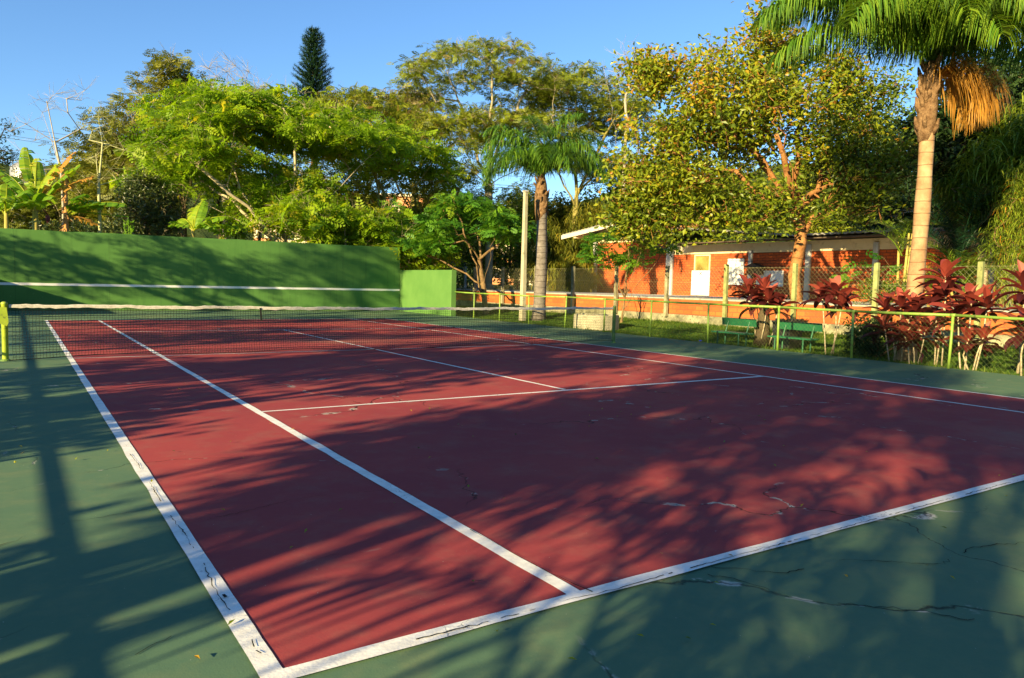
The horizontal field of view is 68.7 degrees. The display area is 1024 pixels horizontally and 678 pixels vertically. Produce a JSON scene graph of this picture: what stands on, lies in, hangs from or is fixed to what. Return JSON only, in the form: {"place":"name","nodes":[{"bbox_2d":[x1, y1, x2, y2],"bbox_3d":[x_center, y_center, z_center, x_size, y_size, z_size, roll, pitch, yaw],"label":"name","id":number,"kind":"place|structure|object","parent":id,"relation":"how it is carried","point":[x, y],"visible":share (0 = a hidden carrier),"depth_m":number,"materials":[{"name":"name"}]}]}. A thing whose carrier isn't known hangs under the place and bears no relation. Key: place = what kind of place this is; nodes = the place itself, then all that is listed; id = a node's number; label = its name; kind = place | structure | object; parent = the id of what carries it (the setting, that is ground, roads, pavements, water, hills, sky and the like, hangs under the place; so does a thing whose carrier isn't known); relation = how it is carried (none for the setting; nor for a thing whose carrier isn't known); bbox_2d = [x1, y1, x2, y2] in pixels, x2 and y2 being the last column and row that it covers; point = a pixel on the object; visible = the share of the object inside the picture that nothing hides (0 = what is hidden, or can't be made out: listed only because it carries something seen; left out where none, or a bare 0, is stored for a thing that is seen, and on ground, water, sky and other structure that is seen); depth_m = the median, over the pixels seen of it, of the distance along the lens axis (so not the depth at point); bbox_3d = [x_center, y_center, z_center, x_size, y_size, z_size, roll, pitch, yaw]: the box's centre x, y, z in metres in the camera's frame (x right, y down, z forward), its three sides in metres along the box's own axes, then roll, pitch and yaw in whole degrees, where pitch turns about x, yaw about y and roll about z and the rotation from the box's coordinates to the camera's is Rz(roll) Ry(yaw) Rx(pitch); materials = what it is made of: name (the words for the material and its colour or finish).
{"place":"outdoors","nodes":[
{"label":"outdoors","id":0,"kind":"place"},
{"bbox_2d":[0,162,991,283],"bbox_3d":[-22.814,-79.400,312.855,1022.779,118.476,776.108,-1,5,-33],"label":"hills","id":1,"kind":"structure","parent":0,"point":[202,233],"depth_m":472.63,"materials":[{"name":"green plant"}]},
{"bbox_2d":[456,283,566,290],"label":"field","id":2,"kind":"structure","parent":0,"point":[461,287],"depth_m":62.67,"materials":[{"name":"green plant"}]},
{"bbox_2d":[291,25,334,163],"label":"conifer tree","id":3,"kind":"object","parent":2,"relation":"on","point":[312,75],"visible":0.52,"depth_m":69.98,"materials":[{"name":"green plant"}]},
{"bbox_2d":[380,190,452,269],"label":"tree","id":4,"kind":"object","parent":2,"relation":"on","point":[418,208],"visible":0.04,"depth_m":48.92,"materials":[{"name":"green plant"}]},
{"bbox_2d":[363,85,472,212],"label":"umbrella tree","id":5,"kind":"object","parent":2,"relation":"on","point":[412,100],"visible":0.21,"depth_m":53.46,"materials":[{"name":"green plant"}]},
{"bbox_2d":[404,178,498,260],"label":"tree","id":6,"kind":"object","parent":2,"relation":"on","point":[445,202],"visible":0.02,"depth_m":57.11,"materials":[{"name":"green plant"}]},
{"bbox_2d":[494,176,555,288],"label":"tree","id":7,"kind":"object","parent":2,"relation":"on","point":[530,197],"visible":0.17,"depth_m":58.83,"materials":[{"name":"green plant"}]},
{"bbox_2d":[484,243,567,287],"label":"tree","id":8,"kind":"object","parent":2,"relation":"on","point":[519,269],"visible":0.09,"depth_m":68.56,"materials":[{"name":"green plant"}]},
{"bbox_2d":[547,191,598,289],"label":"tree","id":9,"kind":"object","parent":2,"relation":"on","point":[558,211],"visible":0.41,"depth_m":62.57,"materials":[{"name":"green plant"}]},
{"bbox_2d":[579,153,644,227],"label":"tree","id":10,"kind":"object","parent":2,"relation":"on","point":[607,189],"visible":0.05,"depth_m":61.33,"materials":[{"name":"green plant"}]},
{"bbox_2d":[0,311,1023,677],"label":"court apron","id":11,"kind":"object","parent":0,"point":[112,587],"visible":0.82,"depth_m":3.48,"materials":[{"name":"concrete"}]},
{"bbox_2d":[0,302,9,360],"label":"net post","id":12,"kind":"object","parent":11,"relation":"on","point":[4,321],"visible":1,"depth_m":11.92,"materials":[{"name":"yellow metal"}]},
{"bbox_2d":[399,270,456,315],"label":"side wall","id":13,"kind":"structure","parent":11,"relation":"on","point":[428,288],"depth_m":33.67,"materials":[{"name":"green paint"}]},
{"bbox_2d":[14,346,1014,659],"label":"fallen leaves","id":14,"kind":"object","parent":11,"relation":"on","point":[472,580],"visible":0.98,"depth_m":3.93,"materials":[{"name":"brown plant"}]},
{"bbox_2d":[48,319,1023,667],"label":"court surface","id":15,"kind":"object","parent":11,"relation":"on","point":[590,485],"visible":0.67,"depth_m":6.23,"materials":[{"name":"red paint"}]},
{"bbox_2d":[1,365,1018,653],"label":"court cracks","id":16,"kind":"object","parent":15,"relation":"on","point":[577,585],"visible":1,"depth_m":3.78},
{"bbox_2d":[45,318,1023,677],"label":"court lines","id":17,"kind":"object","parent":15,"relation":"on","point":[247,636],"visible":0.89,"depth_m":3.92,"materials":[{"name":"paint"}]},
{"bbox_2d":[610,306,615,342],"bbox_3d":[2.591,-0.376,19.030,0.150,0.950,0.146,-1,5,-33],"label":"net post","id":18,"kind":"object","parent":11,"relation":"on","point":[613,323],"visible":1,"depth_m":19.00,"materials":[{"name":"green metal"}]},
{"bbox_2d":[9,304,612,360],"bbox_3d":[-2.724,-0.226,15.458,12.711,0.927,0.163,-1,5,-33],"label":"tennis net","id":19,"kind":"object","parent":18,"relation":"attached to","point":[25,306],"visible":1,"depth_m":14.29,"materials":[{"name":"black fabric"}]},
{"bbox_2d":[0,0,1023,228],"label":"sky","id":20,"kind":"structure","parent":0,"point":[43,43],"materials":[{"name":"blue"}]},
{"bbox_2d":[456,289,1023,375],"bbox_3d":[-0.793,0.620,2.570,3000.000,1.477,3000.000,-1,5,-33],"label":"ground","id":21,"kind":"structure","parent":0,"point":[927,360],"depth_m":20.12,"materials":[{"name":"green plant"}]},
{"bbox_2d":[0,117,24,171],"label":"dark tree","id":22,"kind":"object","parent":21,"relation":"on","point":[10,157],"visible":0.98,"depth_m":33.08,"materials":[{"name":"green plant"}]},
{"bbox_2d":[0,183,46,227],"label":"banana plant","id":23,"kind":"object","parent":21,"relation":"on","point":[6,207],"visible":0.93,"depth_m":29.02,"materials":[{"name":"green plant"}]},
{"bbox_2d":[0,147,94,229],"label":"banana plant","id":24,"kind":"object","parent":21,"relation":"on","point":[31,172],"visible":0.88,"depth_m":29.74,"materials":[{"name":"green plant"}]},
{"bbox_2d":[5,77,96,229],"bbox_3d":[-19.431,-6.181,31.919,4.366,9.862,3.257,4,5,27],"label":"bare tree","id":25,"kind":"object","parent":21,"relation":"on","point":[56,149],"visible":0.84,"depth_m":31.82,"materials":[{"name":"brown plant"}]},
{"bbox_2d":[0,166,159,233],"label":"banana plant","id":26,"kind":"object","parent":21,"relation":"on","point":[20,218],"visible":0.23,"depth_m":49.94,"materials":[{"name":"green plant"}]},
{"bbox_2d":[58,174,133,233],"bbox_3d":[-16.855,-3.891,30.273,2.722,5.563,1.466,0,4,-13],"label":"banana plant","id":27,"kind":"object","parent":21,"relation":"on","point":[82,207],"visible":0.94,"depth_m":30.05,"materials":[{"name":"green plant"}]},
{"bbox_2d":[72,109,135,232],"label":"bare tree","id":28,"kind":"object","parent":21,"relation":"on","point":[99,200],"visible":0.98,"depth_m":30.80,"materials":[{"name":"brown plant"}]},
{"bbox_2d":[27,217,188,235],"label":"field tree","id":29,"kind":"object","parent":21,"relation":"on","point":[106,227],"visible":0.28,"depth_m":40.48,"materials":[{"name":"green plant"}]},
{"bbox_2d":[38,101,202,236],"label":"tree","id":30,"kind":"object","parent":21,"relation":"on","point":[86,144],"visible":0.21,"depth_m":47.36,"materials":[{"name":"green plant"}]},
{"bbox_2d":[72,42,209,233],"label":"shaggy tree","id":31,"kind":"object","parent":21,"relation":"on","point":[168,65],"visible":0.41,"depth_m":45.70,"materials":[{"name":"green plant"}]},
{"bbox_2d":[107,168,190,236],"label":"mango tree","id":32,"kind":"object","parent":21,"relation":"on","point":[141,194],"visible":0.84,"depth_m":33.65,"materials":[{"name":"green plant"}]},
{"bbox_2d":[0,228,399,310],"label":"practice wall","id":33,"kind":"structure","parent":21,"relation":"on","point":[44,267],"depth_m":30.86,"materials":[{"name":"green paint"}]},
{"bbox_2d":[127,72,272,236],"bbox_3d":[-16.034,-8.059,40.581,8.902,12.513,9.268,-1,5,-33],"label":"poinciana tree","id":34,"kind":"object","parent":21,"relation":"on","point":[166,98],"visible":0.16,"depth_m":38.43,"materials":[{"name":"green plant"}]},
{"bbox_2d":[168,198,234,236],"bbox_3d":[-13.646,-3.700,32.674,2.826,4.990,1.526,1,4,-1],"label":"banana plant","id":35,"kind":"object","parent":21,"relation":"on","point":[194,223],"visible":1,"depth_m":32.71,"materials":[{"name":"green plant"}]},
{"bbox_2d":[108,80,304,241],"bbox_3d":[-14.686,-6.907,36.456,8.715,10.883,9.000,-1,5,-33],"label":"poinciana tree","id":36,"kind":"object","parent":21,"relation":"on","point":[190,137],"visible":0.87,"depth_m":34.36,"materials":[{"name":"green plant"}]},
{"bbox_2d":[177,167,253,238],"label":"forked tree","id":37,"kind":"object","parent":21,"relation":"on","point":[225,183],"visible":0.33,"depth_m":38.92,"materials":[{"name":"green plant"}]},
{"bbox_2d":[199,51,284,238],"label":"bare tree","id":38,"kind":"object","parent":21,"relation":"on","point":[243,78],"visible":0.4,"depth_m":52.78,"materials":[{"name":"brown plant"}]},
{"bbox_2d":[194,164,299,240],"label":"tree","id":39,"kind":"object","parent":21,"relation":"on","point":[252,235],"visible":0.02,"depth_m":53.36,"materials":[{"name":"green plant"}]},
{"bbox_2d":[203,191,300,240],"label":"poinciana tree","id":40,"kind":"object","parent":21,"relation":"on","point":[233,211],"visible":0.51,"depth_m":36.68,"materials":[{"name":"green plant"}]},
{"bbox_2d":[237,184,358,241],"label":"poinciana tree","id":41,"kind":"object","parent":21,"relation":"on","point":[295,208],"visible":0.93,"depth_m":34.48,"materials":[{"name":"green plant"}]},
{"bbox_2d":[193,80,414,241],"bbox_3d":[-10.538,-7.209,37.584,10.481,11.524,10.169,-1,5,-33],"label":"poinciana tree","id":42,"kind":"object","parent":21,"relation":"on","point":[322,124],"visible":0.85,"depth_m":35.91,"materials":[{"name":"green plant"}]},
{"bbox_2d":[264,156,418,241],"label":"tree","id":43,"kind":"object","parent":21,"relation":"on","point":[370,194],"visible":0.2,"depth_m":49.06,"materials":[{"name":"green plant"}]},
{"bbox_2d":[289,192,403,245],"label":"poinciana tree","id":44,"kind":"object","parent":21,"relation":"on","point":[364,218],"visible":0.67,"depth_m":35.38,"materials":[{"name":"green plant"}]},
{"bbox_2d":[304,82,419,204],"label":"umbrella tree","id":45,"kind":"object","parent":21,"relation":"on","point":[365,96],"visible":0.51,"depth_m":48.00,"materials":[{"name":"green plant"}]},
{"bbox_2d":[304,196,419,244],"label":"tree","id":46,"kind":"object","parent":21,"relation":"on","point":[406,219],"visible":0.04,"depth_m":41.00,"materials":[{"name":"green plant"}]},
{"bbox_2d":[278,103,469,212],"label":"poinciana tree","id":47,"kind":"object","parent":21,"relation":"on","point":[438,153],"visible":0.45,"depth_m":41.98,"materials":[{"name":"green plant"}]},
{"bbox_2d":[331,200,468,269],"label":"poinciana tree","id":48,"kind":"object","parent":21,"relation":"on","point":[422,263],"visible":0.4,"depth_m":36.61,"materials":[{"name":"green plant"}]},
{"bbox_2d":[358,104,499,269],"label":"poinciana tree","id":49,"kind":"object","parent":21,"relation":"on","point":[432,123],"visible":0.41,"depth_m":46.08,"materials":[{"name":"green plant"}]},
{"bbox_2d":[392,188,548,314],"bbox_3d":[-2.048,-4.019,35.212,6.513,5.928,5.859,5,5,39],"label":"poinciana tree","id":50,"kind":"object","parent":21,"relation":"on","point":[503,229],"visible":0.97,"depth_m":34.49,"materials":[{"name":"green plant"}]},
{"bbox_2d":[430,217,510,288],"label":"tree","id":51,"kind":"object","parent":21,"relation":"on","point":[466,256],"visible":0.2,"depth_m":53.15,"materials":[{"name":"green plant"}]},
{"bbox_2d":[376,32,598,288],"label":"umbrella tree","id":52,"kind":"object","parent":21,"relation":"on","point":[506,77],"visible":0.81,"depth_m":50.01,"materials":[{"name":"green plant"}]},
{"bbox_2d":[473,188,535,288],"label":"tree","id":53,"kind":"object","parent":21,"relation":"on","point":[507,257],"visible":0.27,"depth_m":55.74,"materials":[{"name":"green plant"}]},
{"bbox_2d":[519,190,528,319],"bbox_3d":[0.491,-3.374,30.456,0.236,5.260,0.236,-1,5,-33],"label":"light pole","id":54,"kind":"object","parent":21,"relation":"on","point":[524,250],"visible":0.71,"depth_m":30.38,"materials":[{"name":"concrete"}]},
{"bbox_2d":[478,112,608,320],"bbox_3d":[1.143,-4.998,31.648,5.510,8.627,5.407,-1,5,-33],"label":"palm tree","id":55,"kind":"object","parent":21,"relation":"on","point":[539,160],"visible":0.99,"depth_m":30.89,"materials":[{"name":"green plant"}]},
{"bbox_2d":[520,215,580,290],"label":"weeping tree","id":56,"kind":"object","parent":21,"relation":"on","point":[558,248],"visible":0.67,"depth_m":49.38,"materials":[{"name":"green plant"}]},
{"bbox_2d":[552,198,611,290],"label":"weeping tree","id":57,"kind":"object","parent":21,"relation":"on","point":[577,224],"visible":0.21,"depth_m":51.43,"materials":[{"name":"green plant"}]},
{"bbox_2d":[505,59,661,229],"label":"umbrella tree","id":58,"kind":"object","parent":21,"relation":"on","point":[602,106],"visible":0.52,"depth_m":54.34,"materials":[{"name":"green plant"}]},
{"bbox_2d":[573,313,618,329],"bbox_3d":[2.961,-0.638,26.310,1.600,0.570,1.600,-1,5,-33],"label":"planter ring","id":59,"kind":"object","parent":21,"relation":"on","point":[590,321],"visible":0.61,"depth_m":25.62,"materials":[{"name":"concrete"}]},
{"bbox_2d":[588,35,654,212],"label":"bare tree","id":60,"kind":"object","parent":21,"relation":"on","point":[625,105],"visible":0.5,"depth_m":50.02,"materials":[{"name":"wood"}]},
{"bbox_2d":[576,224,683,322],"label":"poinciana sapling","id":61,"kind":"object","parent":21,"relation":"on","point":[619,259],"visible":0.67,"depth_m":28.18,"materials":[{"name":"green plant"}]},
{"bbox_2d":[632,144,777,245],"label":"tree","id":62,"kind":"object","parent":21,"relation":"on","point":[713,238],"visible":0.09,"depth_m":50.72,"materials":[{"name":"green plant"}]},
{"bbox_2d":[712,317,756,345],"bbox_3d":[5.998,-0.163,20.275,0.488,0.792,1.150,-1,5,-33],"label":"park bench","id":63,"kind":"object","parent":21,"relation":"on","point":[739,322],"visible":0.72,"depth_m":20.28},
{"bbox_2d":[455,291,1023,373],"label":"pipe railing","id":64,"kind":"object","parent":21,"relation":"on","point":[951,315],"visible":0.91,"depth_m":17.71,"materials":[{"name":"green metal"}]},
{"bbox_2d":[456,289,1023,347],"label":"brick wall","id":65,"kind":"structure","parent":21,"relation":"on","point":[699,314],"depth_m":27.39,"materials":[{"name":"brick"}]},
{"bbox_2d":[472,262,1022,337],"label":"chain link fence","id":66,"kind":"object","parent":65,"relation":"attached to","point":[877,274],"visible":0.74,"depth_m":25.92,"materials":[{"name":"metal"}]},
{"bbox_2d":[753,308,771,347],"bbox_3d":[6.770,-0.344,20.199,0.520,1.121,0.520,-1,5,-33],"label":"tree stump","id":67,"kind":"object","parent":21,"relation":"on","point":[764,340],"visible":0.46,"depth_m":20.03,"materials":[{"name":"brown wood"}]},
{"bbox_2d":[726,273,799,344],"bbox_3d":[6.733,-0.742,20.154,1.372,2.048,1.633,-1,5,-33],"label":"cordyline","id":68,"kind":"object","parent":21,"relation":"on","point":[762,293],"visible":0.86,"depth_m":19.98,"materials":[{"name":"red plant"}]},
{"bbox_2d":[772,318,803,349],"bbox_3d":[7.236,-0.130,19.685,0.651,0.803,0.649,-1,5,-33],"label":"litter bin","id":69,"kind":"object","parent":21,"relation":"on","point":[796,333],"visible":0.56,"depth_m":19.50,"materials":[{"name":"black metal"}]},
{"bbox_2d":[561,223,1023,306],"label":"brick building","id":70,"kind":"structure","parent":21,"relation":"on","point":[829,250],"depth_m":35.26,"materials":[{"name":"orange brick"}]},
{"bbox_2d":[691,254,710,295],"bbox_3d":[9.678,-3.260,38.247,0.227,2.090,1.200,-1,5,-33],"label":"door","id":71,"kind":"structure","parent":70,"relation":"in","point":[704,261],"depth_m":38.20,"materials":[{"name":"white paint"}]},
{"bbox_2d":[728,259,744,284],"bbox_3d":[10.918,-3.270,36.469,0.120,1.270,1.000,-1,5,-33],"label":"window","id":72,"kind":"structure","parent":70,"relation":"in","point":[738,263],"depth_m":36.44,"materials":[{"name":"white paint"}]},
{"bbox_2d":[756,271,783,286],"bbox_3d":[12.013,-2.812,34.830,0.120,0.730,1.500,-1,5,-33],"label":"window","id":73,"kind":"structure","parent":70,"relation":"in","point":[781,276],"depth_m":34.58,"materials":[{"name":"white paint"}]},
{"bbox_2d":[767,321,822,352],"bbox_3d":[7.046,-0.022,18.696,0.488,0.792,1.250,-1,5,-33],"label":"park bench","id":74,"kind":"object","parent":21,"relation":"on","point":[784,325],"visible":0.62,"depth_m":18.69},
{"bbox_2d":[747,150,878,242],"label":"tree","id":75,"kind":"object","parent":21,"relation":"on","point":[814,225],"visible":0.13,"depth_m":44.40,"materials":[{"name":"green plant"}]},
{"bbox_2d":[798,275,862,353],"bbox_3d":[7.750,-0.554,18.213,1.155,2.007,1.359,-1,5,-33],"label":"cordyline","id":76,"kind":"object","parent":21,"relation":"on","point":[842,296],"visible":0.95,"depth_m":18.04,"materials":[{"name":"red plant"}]},
{"bbox_2d":[807,65,916,228],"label":"tree","id":77,"kind":"object","parent":21,"relation":"on","point":[888,112],"visible":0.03,"depth_m":42.47,"materials":[{"name":"green plant"}]},
{"bbox_2d":[820,112,912,228],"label":"tree","id":78,"kind":"object","parent":21,"relation":"on","point":[888,148],"visible":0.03,"depth_m":39.40,"materials":[{"name":"green plant"}]},
{"bbox_2d":[839,314,898,357],"bbox_3d":[8.706,0.002,17.796,1.654,1.169,1.662,-1,5,-33],"label":"garden shrub","id":79,"kind":"object","parent":21,"relation":"on","point":[869,346],"visible":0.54,"depth_m":17.76,"materials":[{"name":"green plant"}]},
{"bbox_2d":[750,0,1023,361],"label":"palm tree","id":80,"kind":"object","parent":21,"relation":"on","point":[932,35],"visible":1,"depth_m":16.83,"materials":[{"name":"green plant"}]},
{"bbox_2d":[860,287,934,360],"bbox_3d":[8.620,-0.291,16.677,1.605,1.745,1.076,5,5,40],"label":"cordyline","id":81,"kind":"object","parent":21,"relation":"on","point":[901,301],"visible":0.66,"depth_m":16.66,"materials":[{"name":"red plant"}]},
{"bbox_2d":[847,165,962,231],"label":"tree","id":82,"kind":"object","parent":21,"relation":"on","point":[909,204],"visible":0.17,"depth_m":35.31,"materials":[{"name":"green plant"}]},
{"bbox_2d":[883,316,947,363],"bbox_3d":[8.589,0.045,15.948,1.025,1.116,1.512,-1,5,-33],"label":"cordyline","id":83,"kind":"object","parent":21,"relation":"on","point":[914,335],"visible":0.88,"depth_m":15.88,"materials":[{"name":"red plant"}]},
{"bbox_2d":[906,257,966,365],"bbox_3d":[9.034,-0.543,15.812,1.027,2.392,1.350,1,4,-7],"label":"cordyline","id":84,"kind":"object","parent":21,"relation":"on","point":[938,292],"visible":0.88,"depth_m":15.74,"materials":[{"name":"red plant"}]},
{"bbox_2d":[927,280,1013,369],"bbox_3d":[9.100,-0.243,14.819,1.252,1.861,1.614,-1,5,-33],"label":"cordyline","id":85,"kind":"object","parent":21,"relation":"on","point":[968,303],"visible":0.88,"depth_m":14.70,"materials":[{"name":"red plant"}]},
{"bbox_2d":[942,322,1008,370],"bbox_3d":[9.022,0.161,14.666,1.015,1.075,0.871,2,4,10],"label":"cordyline","id":86,"kind":"object","parent":21,"relation":"on","point":[986,329],"visible":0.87,"depth_m":14.59,"materials":[{"name":"red plant"}]},
{"bbox_2d":[992,304,1023,375],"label":"cordyline","id":87,"kind":"object","parent":21,"relation":"on","point":[1014,340],"visible":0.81,"depth_m":13.80,"materials":[{"name":"red plant"}]},
{"bbox_2d":[994,259,1023,372],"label":"cordyline","id":88,"kind":"object","parent":21,"relation":"on","point":[1018,297],"visible":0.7,"depth_m":14.74,"materials":[{"name":"red plant"}]},
{"bbox_2d":[492,290,1013,310],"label":"terrace","id":89,"kind":"structure","parent":0,"point":[687,296],"depth_m":33.34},
{"bbox_2d":[556,249,602,291],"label":"weeping tree","id":90,"kind":"object","parent":89,"relation":"on","point":[581,276],"visible":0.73,"depth_m":43.54,"materials":[{"name":"green plant"}]},
{"bbox_2d":[588,0,918,301],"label":"broadleaf tree","id":91,"kind":"object","parent":89,"relation":"on","point":[645,205],"visible":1,"depth_m":24.62,"materials":[{"name":"green plant"}]},
{"bbox_2d":[827,250,903,288],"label":"poinciana sapling","id":92,"kind":"object","parent":89,"relation":"on","point":[844,276],"visible":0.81,"depth_m":22.44,"materials":[{"name":"green plant"}]},
{"bbox_2d":[851,270,906,305],"bbox_3d":[10.800,-1.411,22.103,1.874,1.270,1.608,6,6,44],"label":"garden shrub","id":93,"kind":"object","parent":89,"relation":"on","point":[868,292],"visible":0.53,"depth_m":22.02,"materials":[{"name":"green plant"}]},
{"bbox_2d":[862,218,948,295],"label":"areca palm","id":94,"kind":"object","parent":89,"relation":"on","point":[898,244],"visible":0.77,"depth_m":23.42,"materials":[{"name":"green plant"}]},
{"bbox_2d":[873,183,1023,303],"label":"areca palm","id":95,"kind":"object","parent":89,"relation":"on","point":[959,245],"visible":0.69,"depth_m":23.14,"materials":[{"name":"green plant"}]},
{"bbox_2d":[885,89,1019,303],"bbox_3d":[15.049,-4.671,25.649,3.656,7.464,4.148,-1,5,-33],"label":"tree","id":96,"kind":"object","parent":89,"relation":"on","point":[948,145],"visible":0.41,"depth_m":24.84,"materials":[{"name":"green plant"}]},
{"bbox_2d":[903,237,1023,307],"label":"areca palm","id":97,"kind":"object","parent":89,"relation":"on","point":[970,274],"visible":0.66,"depth_m":21.32,"materials":[{"name":"green plant"}]},
{"bbox_2d":[917,39,1023,306],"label":"tree","id":98,"kind":"object","parent":89,"relation":"on","point":[1016,86],"visible":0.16,"depth_m":24.78,"materials":[{"name":"green plant"}]},
{"bbox_2d":[930,152,1019,284],"bbox_3d":[15.489,-3.575,24.734,3.824,5.433,3.358,-1,5,-33],"label":"bamboo tree","id":99,"kind":"object","parent":89,"relation":"on","point":[944,189],"visible":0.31,"depth_m":24.30,"materials":[{"name":"green plant"}]},
{"bbox_2d":[936,196,1023,307],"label":"areca palm","id":100,"kind":"object","parent":89,"relation":"on","point":[981,210],"visible":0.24,"depth_m":23.90,"materials":[{"name":"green plant"}]},
{"bbox_2d":[942,91,1023,307],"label":"bamboo tree","id":101,"kind":"object","parent":89,"relation":"on","point":[1009,143],"visible":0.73,"depth_m":23.48,"materials":[{"name":"green plant"}]},
{"bbox_2d":[971,156,1023,307],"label":"flowering shrub","id":102,"kind":"object","parent":89,"relation":"on","point":[1010,243],"visible":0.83,"depth_m":21.19,"materials":[{"name":"green plant"}]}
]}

